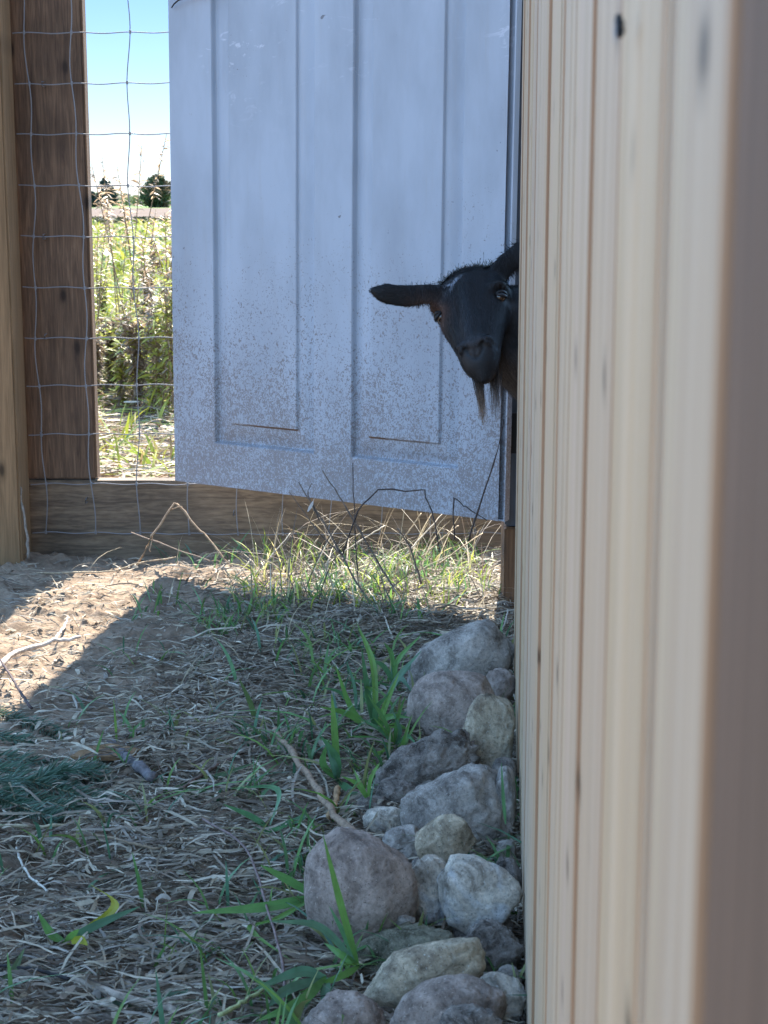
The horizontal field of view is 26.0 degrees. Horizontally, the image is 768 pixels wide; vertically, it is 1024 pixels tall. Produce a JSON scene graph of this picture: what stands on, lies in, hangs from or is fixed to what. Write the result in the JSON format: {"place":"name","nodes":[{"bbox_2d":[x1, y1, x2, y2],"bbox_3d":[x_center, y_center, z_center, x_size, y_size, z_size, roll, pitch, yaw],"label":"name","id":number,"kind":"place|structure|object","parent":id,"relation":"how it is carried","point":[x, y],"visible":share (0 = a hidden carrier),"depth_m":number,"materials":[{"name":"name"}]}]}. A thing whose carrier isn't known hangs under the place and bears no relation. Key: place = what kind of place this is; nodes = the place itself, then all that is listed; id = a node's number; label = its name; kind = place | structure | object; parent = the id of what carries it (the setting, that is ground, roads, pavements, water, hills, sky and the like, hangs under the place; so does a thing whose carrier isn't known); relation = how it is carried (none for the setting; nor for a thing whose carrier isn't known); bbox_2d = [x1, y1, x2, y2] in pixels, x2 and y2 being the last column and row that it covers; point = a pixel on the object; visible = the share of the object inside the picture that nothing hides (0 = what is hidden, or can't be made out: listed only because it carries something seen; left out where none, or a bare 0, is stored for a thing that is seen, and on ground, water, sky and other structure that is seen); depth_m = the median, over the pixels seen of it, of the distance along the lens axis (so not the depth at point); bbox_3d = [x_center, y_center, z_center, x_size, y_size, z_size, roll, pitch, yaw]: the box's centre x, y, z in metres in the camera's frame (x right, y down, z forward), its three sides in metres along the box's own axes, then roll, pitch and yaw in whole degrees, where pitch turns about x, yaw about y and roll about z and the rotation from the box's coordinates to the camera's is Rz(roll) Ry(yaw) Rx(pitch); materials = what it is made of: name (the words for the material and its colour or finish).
{"place":"outdoors","nodes":[
{"label":"outdoors","id":0,"kind":"place"},
{"bbox_2d":[85,0,170,195],"label":"sky","id":1,"kind":"structure","parent":0,"point":[107,54],"materials":[{"name":"blue"}]},
{"bbox_2d":[92,218,174,476],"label":"meadow grass","id":2,"kind":"structure","parent":0,"point":[143,458],"depth_m":12.30,"materials":[{"name":"green plant"}]},
{"bbox_2d":[0,202,524,1023],"bbox_3d":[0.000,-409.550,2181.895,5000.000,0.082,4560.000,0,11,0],"label":"ground","id":3,"kind":"structure","parent":0,"point":[28,688],"depth_m":2.72,"materials":[{"name":"soil"}]},
{"bbox_2d":[0,658,32,708],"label":"stick","id":4,"kind":"object","parent":3,"relation":"on","point":[22,695],"visible":1,"depth_m":2.47,"materials":[{"name":"wood"}]},
{"bbox_2d":[20,487,29,558],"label":"bent stalk","id":5,"kind":"object","parent":3,"relation":"on","point":[27,536],"visible":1,"depth_m":3.39,"materials":[{"name":"beige plant"}]},
{"bbox_2d":[0,780,67,827],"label":"spruce spray","id":6,"kind":"object","parent":3,"relation":"on","point":[45,811],"visible":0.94,"depth_m":2.01,"materials":[{"name":"green plant"}]},
{"bbox_2d":[0,705,72,746],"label":"spruce spray","id":7,"kind":"object","parent":3,"relation":"on","point":[13,737],"visible":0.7,"depth_m":2.32,"materials":[{"name":"green plant"}]},
{"bbox_2d":[0,617,80,668],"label":"stick","id":8,"kind":"object","parent":3,"relation":"on","point":[7,658],"visible":0.98,"depth_m":2.76,"materials":[{"name":"wood"}]},
{"bbox_2d":[93,262,113,326],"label":"tall weed","id":9,"kind":"object","parent":3,"relation":"on","point":[103,304],"visible":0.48,"depth_m":9.43,"materials":[{"name":"green plant"}]},
{"bbox_2d":[96,337,110,403],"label":"tall weed","id":10,"kind":"object","parent":3,"relation":"on","point":[99,346],"visible":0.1,"depth_m":5.99,"materials":[{"name":"green plant"}]},
{"bbox_2d":[96,326,111,391],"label":"tall weed","id":11,"kind":"object","parent":3,"relation":"on","point":[99,333],"visible":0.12,"depth_m":6.18,"materials":[{"name":"green plant"}]},
{"bbox_2d":[33,557,175,573],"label":"bent stalk","id":12,"kind":"object","parent":3,"relation":"on","point":[67,572],"visible":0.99,"depth_m":3.35,"materials":[{"name":"beige plant"}]},
{"bbox_2d":[94,177,118,207],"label":"tree","id":13,"kind":"object","parent":3,"relation":"on","point":[112,197],"visible":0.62,"depth_m":146.91,"materials":[{"name":"green plant"}]},
{"bbox_2d":[93,198,120,334],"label":"tall weed","id":14,"kind":"object","parent":3,"relation":"on","point":[96,260],"visible":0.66,"depth_m":7.53,"materials":[{"name":"green plant"}]},
{"bbox_2d":[96,315,121,392],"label":"tall weed","id":15,"kind":"object","parent":3,"relation":"on","point":[112,324],"visible":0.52,"depth_m":6.29,"materials":[{"name":"green plant"}]},
{"bbox_2d":[37,828,184,849],"bbox_3d":[-0.317,0.377,1.922,0.169,0.005,0.059,0,11,0],"label":"stick","id":16,"kind":"object","parent":3,"relation":"on","point":[138,844],"visible":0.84,"depth_m":1.92,"materials":[{"name":"wood"}]},
{"bbox_2d":[95,155,137,326],"bbox_3d":[-1.178,-1.112,7.365,0.177,0.914,0.277,0,11,0],"label":"tall weed","id":17,"kind":"object","parent":3,"relation":"on","point":[111,239],"visible":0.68,"depth_m":7.32,"materials":[{"name":"green plant"}]},
{"bbox_2d":[108,339,142,411],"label":"tall weed","id":18,"kind":"object","parent":3,"relation":"on","point":[122,363],"visible":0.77,"depth_m":5.89,"materials":[{"name":"green plant"}]},
{"bbox_2d":[105,310,146,393],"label":"tall weed","id":19,"kind":"object","parent":3,"relation":"on","point":[119,329],"visible":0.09,"depth_m":6.17,"materials":[{"name":"green plant"}]},
{"bbox_2d":[90,134,169,336],"bbox_3d":[-1.005,-0.986,6.536,0.361,0.986,0.204,0,11,0],"label":"tall weed","id":20,"kind":"object","parent":3,"relation":"on","point":[137,203],"visible":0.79,"depth_m":6.54,"materials":[{"name":"beige plant"}]},
{"bbox_2d":[92,215,170,223],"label":"field edge growth","id":21,"kind":"object","parent":3,"relation":"on","point":[118,218],"visible":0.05,"depth_m":50.01,"materials":[{"name":"green plant"}]},
{"bbox_2d":[98,359,174,477],"bbox_3d":[-0.811,-0.416,6.054,2.998,0.129,5.110,0,11,0],"label":"mown straw","id":22,"kind":"object","parent":3,"relation":"on","point":[155,469],"visible":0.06,"depth_m":5.01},
{"bbox_2d":[114,300,158,413],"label":"tall weed","id":23,"kind":"object","parent":3,"relation":"on","point":[131,345],"visible":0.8,"depth_m":5.78,"materials":[{"name":"green plant"}]},
{"bbox_2d":[111,168,161,364],"bbox_3d":[-1.026,-1.008,6.947,0.223,0.851,0.200,-2,11,-10],"label":"tall weed","id":24,"kind":"object","parent":3,"relation":"on","point":[123,210],"visible":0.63,"depth_m":6.94,"materials":[{"name":"green plant"}]},
{"bbox_2d":[103,193,170,205],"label":"undergrowth","id":25,"kind":"object","parent":3,"relation":"on","point":[133,199],"visible":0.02,"depth_m":174.79,"materials":[{"name":"green plant"}]},
{"bbox_2d":[96,988,187,1007],"bbox_3d":[-0.225,0.450,1.544,0.088,0.017,0.022,-1,11,-7],"label":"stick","id":26,"kind":"object","parent":3,"relation":"on","point":[116,1002],"visible":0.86,"depth_m":1.54,"materials":[{"name":"wood"}]},
{"bbox_2d":[124,271,161,386],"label":"tall weed","id":27,"kind":"object","parent":3,"relation":"on","point":[144,300],"visible":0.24,"depth_m":6.37,"materials":[{"name":"green plant"}]},
{"bbox_2d":[136,246,159,310],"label":"tall weed","id":28,"kind":"object","parent":3,"relation":"on","point":[153,271],"visible":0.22,"depth_m":8.91,"materials":[{"name":"green plant"}]},
{"bbox_2d":[134,208,171,383],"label":"tall weed","id":29,"kind":"object","parent":3,"relation":"on","point":[146,262],"visible":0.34,"depth_m":6.15,"materials":[{"name":"green plant"}]},
{"bbox_2d":[136,303,172,416],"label":"tall weed","id":30,"kind":"object","parent":3,"relation":"on","point":[154,354],"visible":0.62,"depth_m":5.69,"materials":[{"name":"green plant"}]},
{"bbox_2d":[138,173,170,207],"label":"tree","id":31,"kind":"object","parent":3,"relation":"on","point":[160,202],"visible":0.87,"depth_m":146.61,"materials":[{"name":"green plant"}]},
{"bbox_2d":[138,273,171,402],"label":"tall weed","id":32,"kind":"object","parent":3,"relation":"on","point":[149,303],"visible":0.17,"depth_m":5.88,"materials":[{"name":"green plant"}]},
{"bbox_2d":[146,232,171,373],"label":"tall weed","id":33,"kind":"object","parent":3,"relation":"on","point":[159,265],"visible":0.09,"depth_m":6.08,"materials":[{"name":"green plant"}]},
{"bbox_2d":[149,271,173,421],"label":"tall weed","id":34,"kind":"object","parent":3,"relation":"on","point":[165,311],"visible":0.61,"depth_m":5.59,"materials":[{"name":"green plant"}]},
{"bbox_2d":[151,178,172,344],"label":"tall weed","id":35,"kind":"object","parent":3,"relation":"on","point":[169,248],"visible":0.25,"depth_m":5.87,"materials":[{"name":"green plant"}]},
{"bbox_2d":[136,503,232,567],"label":"bent stalk","id":36,"kind":"object","parent":3,"relation":"on","point":[163,519],"visible":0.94,"depth_m":3.39,"materials":[{"name":"beige plant"}]},
{"bbox_2d":[202,818,285,1016],"bbox_3d":[-0.133,0.401,1.710,0.037,0.005,0.493,-3,11,-14],"label":"grass blade","id":37,"kind":"object","parent":3,"relation":"on","point":[262,893],"visible":0.9,"depth_m":1.73,"materials":[{"name":"brown plant"}]},
{"bbox_2d":[0,0,500,565],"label":"wire fence","id":38,"kind":"object","parent":3,"relation":"on","point":[72,502],"visible":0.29,"depth_m":3.44,"materials":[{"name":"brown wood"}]},
{"bbox_2d":[0,498,506,707],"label":"dry grass stems","id":39,"kind":"object","parent":3,"relation":"on","point":[397,570],"visible":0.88,"depth_m":3.13,"materials":[{"name":"plant"}]},
{"bbox_2d":[342,488,440,554],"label":"weed stem","id":40,"kind":"object","parent":39,"relation":"on","point":[395,490],"visible":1,"depth_m":2.96,"materials":[{"name":"brown plant"}]},
{"bbox_2d":[0,543,525,1023],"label":"straw litter","id":41,"kind":"object","parent":3,"relation":"on","point":[94,949],"visible":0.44,"depth_m":2.03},
{"bbox_2d":[0,964,70,980],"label":"stick","id":42,"kind":"object","parent":41,"relation":"on","point":[63,977],"visible":0.91,"depth_m":1.58,"materials":[{"name":"wood"}]},
{"bbox_2d":[0,816,86,828],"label":"stick","id":43,"kind":"object","parent":41,"relation":"on","point":[41,826],"visible":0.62,"depth_m":1.96,"materials":[{"name":"wood"}]},
{"bbox_2d":[0,744,123,787],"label":"spruce spray","id":44,"kind":"object","parent":41,"relation":"on","point":[10,757],"visible":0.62,"depth_m":2.16,"materials":[{"name":"green plant"}]},
{"bbox_2d":[0,786,134,819],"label":"spruce spray","id":45,"kind":"object","parent":41,"relation":"on","point":[53,802],"visible":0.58,"depth_m":2.03,"materials":[{"name":"green plant"}]},
{"bbox_2d":[0,754,155,808],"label":"spruce spray","id":46,"kind":"object","parent":41,"relation":"on","point":[40,779],"visible":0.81,"depth_m":2.10,"materials":[{"name":"green plant"}]},
{"bbox_2d":[37,885,139,944],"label":"grass clump","id":47,"kind":"object","parent":41,"relation":"on","point":[108,916],"visible":1,"depth_m":1.66,"materials":[{"name":"green plant"}]},
{"bbox_2d":[70,743,141,760],"bbox_3d":[-0.369,0.318,2.208,0.092,0.014,0.030,0,11,0],"label":"bark chip","id":48,"kind":"object","parent":41,"relation":"on","point":[86,751],"visible":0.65,"depth_m":2.20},
{"bbox_2d":[106,739,157,782],"bbox_3d":[-0.335,0.326,2.187,0.021,0.023,0.165,-6,12,-30],"label":"stick","id":49,"kind":"object","parent":41,"relation":"on","point":[143,770],"visible":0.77,"depth_m":2.14,"materials":[{"name":"wood"}]},
{"bbox_2d":[132,853,143,907],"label":"grass clump","id":50,"kind":"object","parent":41,"relation":"on","point":[140,889],"visible":0.93,"depth_m":1.76,"materials":[{"name":"green plant"}]},
{"bbox_2d":[68,975,240,1023],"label":"stick","id":51,"kind":"object","parent":41,"relation":"on","point":[116,994],"visible":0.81,"depth_m":1.53,"materials":[{"name":"wood"}]},
{"bbox_2d":[163,763,252,800],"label":"grass clump","id":52,"kind":"object","parent":41,"relation":"on","point":[227,771],"visible":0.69,"depth_m":2.12,"materials":[{"name":"green plant"}]},
{"bbox_2d":[182,745,255,787],"bbox_3d":[-0.215,0.330,2.163,0.009,0.007,0.174,5,12,26],"label":"stick","id":53,"kind":"object","parent":41,"relation":"on","point":[209,769],"visible":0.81,"depth_m":2.15,"materials":[{"name":"wood"}]},
{"bbox_2d":[217,984,273,1016],"bbox_3d":[-0.119,0.439,1.508,0.007,0.006,0.092,7,13,34],"label":"stick","id":54,"kind":"object","parent":41,"relation":"on","point":[230,1009],"visible":0.77,"depth_m":1.49,"materials":[{"name":"wood"}]},
{"bbox_2d":[193,865,304,958],"bbox_3d":[-0.132,0.390,1.661,0.126,0.064,0.121,0,11,0],"label":"grass clump","id":55,"kind":"object","parent":41,"relation":"on","point":[279,904],"visible":0.84,"depth_m":1.70,"materials":[{"name":"green plant"}]},
{"bbox_2d":[235,679,275,728],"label":"grass clump","id":56,"kind":"object","parent":41,"relation":"on","point":[250,702],"visible":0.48,"depth_m":2.35,"materials":[{"name":"green plant"}]},
{"bbox_2d":[273,727,355,828],"bbox_3d":[-0.093,0.332,2.074,0.019,0.015,0.395,-3,11,-17],"label":"stick","id":57,"kind":"object","parent":41,"relation":"on","point":[339,820],"visible":0.81,"depth_m":2.04,"materials":[{"name":"wood"}]},
{"bbox_2d":[319,693,361,797],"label":"grass clump","id":58,"kind":"object","parent":41,"relation":"on","point":[332,751],"visible":0.88,"depth_m":2.10,"materials":[{"name":"green plant"}]},
{"bbox_2d":[320,662,382,723],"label":"grass clump","id":59,"kind":"object","parent":41,"relation":"on","point":[354,689],"visible":0.43,"depth_m":2.39,"materials":[{"name":"green plant"}]},
{"bbox_2d":[322,470,395,591],"bbox_3d":[-0.044,0.035,3.001,0.140,0.217,0.013,3,11,15],"label":"weed stem","id":60,"kind":"object","parent":41,"relation":"on","point":[368,546],"visible":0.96,"depth_m":3.00,"materials":[{"name":"brown plant"}]},
{"bbox_2d":[321,624,420,744],"bbox_3d":[-0.017,0.236,2.288,0.140,0.151,0.110,0,11,0],"label":"grass clump","id":61,"kind":"object","parent":41,"relation":"on","point":[352,714],"visible":0.77,"depth_m":2.29,"materials":[{"name":"green plant"}]},
{"bbox_2d":[351,694,414,759],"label":"grass clump","id":62,"kind":"object","parent":41,"relation":"on","point":[396,740],"visible":0.82,"depth_m":2.23,"materials":[{"name":"green plant"}]},
{"bbox_2d":[406,619,513,690],"bbox_3d":[0.118,0.238,2.548,0.168,0.149,0.107,0,1,0],"label":"stone","id":63,"kind":"object","parent":41,"relation":"on","point":[484,646],"visible":0.57,"depth_m":2.51,"materials":[{"name":"stone"}]},
{"bbox_2d":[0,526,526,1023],"bbox_3d":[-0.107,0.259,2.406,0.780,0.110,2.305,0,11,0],"label":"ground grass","id":64,"kind":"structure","parent":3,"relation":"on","point":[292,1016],"depth_m":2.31,"materials":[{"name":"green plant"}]},
{"bbox_2d":[223,785,306,833],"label":"grass clump","id":65,"kind":"object","parent":3,"relation":"on","point":[255,818],"visible":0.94,"depth_m":1.96,"materials":[{"name":"green plant"}]},
{"bbox_2d":[251,966,330,1021],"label":"grass clump","id":66,"kind":"object","parent":3,"relation":"on","point":[318,984],"visible":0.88,"depth_m":1.52,"materials":[{"name":"green plant"}]},
{"bbox_2d":[270,835,359,992],"bbox_3d":[-0.061,0.367,1.532,0.090,0.145,0.028,-9,14,-39],"label":"grass clump","id":67,"kind":"object","parent":3,"relation":"on","point":[342,951],"visible":0.98,"depth_m":1.55,"materials":[{"name":"green plant"}]},
{"bbox_2d":[289,482,371,603],"bbox_3d":[-0.084,0.072,2.996,0.173,0.246,0.024,3,11,14],"label":"weed stem","id":68,"kind":"object","parent":3,"relation":"on","point":[337,547],"visible":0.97,"depth_m":3.00,"materials":[{"name":"brown plant"}]},
{"bbox_2d":[301,989,385,1023],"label":"stone","id":69,"kind":"object","parent":3,"relation":"on","point":[351,1006],"visible":1,"depth_m":1.46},
{"bbox_2d":[304,826,417,946],"bbox_3d":[-0.024,0.388,1.676,0.116,0.142,0.091,0,1,0],"label":"stone","id":70,"kind":"object","parent":3,"relation":"on","point":[376,879],"visible":0.73,"depth_m":1.64,"materials":[{"name":"stone"}]},
{"bbox_2d":[342,763,379,797],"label":"grass clump","id":71,"kind":"object","parent":3,"relation":"on","point":[361,788],"visible":0.99,"depth_m":2.02,"materials":[{"name":"green plant"}]},
{"bbox_2d":[356,795,389,811],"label":"stone","id":72,"kind":"object","parent":3,"relation":"on","point":[374,799],"visible":0.56,"depth_m":2.02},
{"bbox_2d":[362,806,400,834],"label":"stone","id":73,"kind":"object","parent":3,"relation":"on","point":[386,814],"visible":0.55,"depth_m":1.95,"materials":[{"name":"stone"}]},
{"bbox_2d":[348,635,420,690],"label":"grass clump","id":74,"kind":"object","parent":3,"relation":"on","point":[394,666],"visible":0.62,"depth_m":2.54,"materials":[{"name":"green plant"}]},
{"bbox_2d":[375,777,415,806],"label":"stone","id":75,"kind":"object","parent":3,"relation":"on","point":[391,789],"visible":0.57,"depth_m":2.04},
{"bbox_2d":[382,824,418,861],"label":"stone","id":76,"kind":"object","parent":3,"relation":"on","point":[391,837],"visible":0.36,"depth_m":1.87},
{"bbox_2d":[357,921,454,977],"bbox_3d":[0.028,0.436,1.629,0.116,0.069,0.065,0,1,0],"label":"stone","id":77,"kind":"object","parent":3,"relation":"on","point":[405,936],"visible":0.39,"depth_m":1.61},
{"bbox_2d":[411,857,419,866],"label":"stone","id":78,"kind":"object","parent":3,"relation":"on","point":[414,861],"visible":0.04,"depth_m":1.82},
{"bbox_2d":[415,814,476,863],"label":"stone","id":79,"kind":"object","parent":78,"relation":"on","point":[444,836],"visible":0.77,"depth_m":1.80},
{"bbox_2d":[365,937,485,1013],"bbox_3d":[0.037,0.430,1.530,0.113,0.078,0.057,0,1,0],"label":"stone","id":80,"kind":"object","parent":3,"relation":"on","point":[401,973],"visible":0.69,"depth_m":1.51,"materials":[{"name":"stone"}]},
{"bbox_2d":[372,729,480,788],"bbox_3d":[0.054,0.324,2.086,0.138,0.106,0.084,0,1,0],"label":"stone","id":81,"kind":"object","parent":3,"relation":"on","point":[436,754],"visible":0.56,"depth_m":2.06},
{"bbox_2d":[412,854,445,926],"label":"stone","id":82,"kind":"object","parent":3,"relation":"on","point":[427,868],"visible":0.51,"depth_m":1.69,"materials":[{"name":"stone"}]},
{"bbox_2d":[369,238,519,429],"bbox_3d":[0.554,-0.138,2.857,1.176,0.706,0.307,-1,11,-5],"label":"goat","id":83,"kind":"object","parent":3,"relation":"on","point":[474,309],"visible":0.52,"depth_m":2.71},
{"bbox_2d":[389,974,507,1023],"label":"stone","id":84,"kind":"object","parent":3,"relation":"on","point":[430,1001],"visible":0.86,"depth_m":1.45,"materials":[{"name":"stone"}]},
{"bbox_2d":[406,670,494,736],"bbox_3d":[0.097,0.282,2.311,0.131,0.124,0.089,0,1,0],"label":"stone","id":85,"kind":"object","parent":3,"relation":"on","point":[449,696],"visible":0.51,"depth_m":2.28,"materials":[{"name":"stone"}]},
{"bbox_2d":[399,762,512,852],"bbox_3d":[0.085,0.358,1.930,0.135,0.130,0.087,0,1,0],"label":"stone","id":86,"kind":"object","parent":3,"relation":"on","point":[467,793],"visible":0.52,"depth_m":1.90,"materials":[{"name":"stone"}]},
{"bbox_2d":[438,1003,502,1023],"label":"stone","id":87,"kind":"object","parent":3,"relation":"on","point":[471,1013],"visible":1,"depth_m":1.40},
{"bbox_2d":[437,853,523,934],"bbox_3d":[0.098,0.392,1.686,0.088,0.091,0.058,0,1,0],"label":"stone","id":88,"kind":"object","parent":3,"relation":"on","point":[473,889],"visible":0.88,"depth_m":1.66,"materials":[{"name":"stone"}]},
{"bbox_2d":[452,917,513,937],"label":"stone","id":89,"kind":"object","parent":3,"relation":"on","point":[508,922],"visible":0.2,"depth_m":1.68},
{"bbox_2d":[468,419,503,541],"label":"weed stem","id":90,"kind":"object","parent":3,"relation":"on","point":[477,512],"visible":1,"depth_m":2.89,"materials":[{"name":"brown plant"}]},
{"bbox_2d":[463,693,515,768],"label":"stone","id":91,"kind":"object","parent":3,"relation":"on","point":[489,724],"visible":0.64,"depth_m":2.12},
{"bbox_2d":[465,918,524,971],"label":"stone","id":92,"kind":"object","parent":3,"relation":"on","point":[501,944],"visible":0.58,"depth_m":1.59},
{"bbox_2d":[486,668,515,700],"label":"stone","id":93,"kind":"object","parent":3,"relation":"on","point":[503,679],"visible":0.62,"depth_m":2.39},
{"bbox_2d":[480,972,526,1022],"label":"stone","id":94,"kind":"object","parent":3,"relation":"on","point":[503,982],"visible":0.51,"depth_m":1.50,"materials":[{"name":"stone"}]},
{"bbox_2d":[501,763,505,823],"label":"grass clump","id":95,"kind":"object","parent":3,"relation":"on","point":[503,799],"visible":1,"depth_m":1.79,"materials":[{"name":"green plant"}]},
{"bbox_2d":[492,757,516,776],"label":"stone","id":96,"kind":"object","parent":3,"relation":"on","point":[505,761],"visible":0.4,"depth_m":2.06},
{"bbox_2d":[496,765,516,833],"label":"stone","id":97,"kind":"object","parent":3,"relation":"on","point":[510,791],"visible":0.58,"depth_m":1.92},
{"bbox_2d":[496,839,516,861],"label":"stone","id":98,"kind":"object","parent":3,"relation":"on","point":[503,844],"visible":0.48,"depth_m":1.84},
{"bbox_2d":[496,856,521,911],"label":"stone","id":99,"kind":"object","parent":3,"relation":"on","point":[511,866],"visible":0.16,"depth_m":1.78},
{"bbox_2d":[498,964,521,982],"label":"stone","id":100,"kind":"object","parent":3,"relation":"on","point":[508,968],"visible":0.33,"depth_m":1.56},
{"bbox_2d":[500,0,522,607],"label":"hinge post","id":101,"kind":"object","parent":3,"relation":"on","point":[507,576],"visible":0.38,"depth_m":2.99,"materials":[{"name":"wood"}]},
{"bbox_2d":[168,0,521,521],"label":"panel door","id":102,"kind":"structure","parent":101,"relation":"attached to","point":[332,162],"depth_m":3.08,"materials":[{"name":"white paint"}]},
{"bbox_2d":[168,0,509,520],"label":"door face","id":103,"kind":"structure","parent":102,"relation":"in","point":[323,153],"depth_m":3.08,"materials":[{"name":"white paint"}]},
{"bbox_2d":[513,0,767,1023],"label":"wooden shed","id":104,"kind":"structure","parent":3,"relation":"on","point":[641,626],"depth_m":0.40,"materials":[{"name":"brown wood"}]},
{"bbox_2d":[614,14,625,42],"bbox_3d":[0.062,-0.127,0.438,0.003,0.008,0.008,0,11,0],"label":"screw","id":105,"kind":"object","parent":104,"relation":"attached to","point":[619,23],"visible":1,"depth_m":0.44,"materials":[{"name":"black metal"}]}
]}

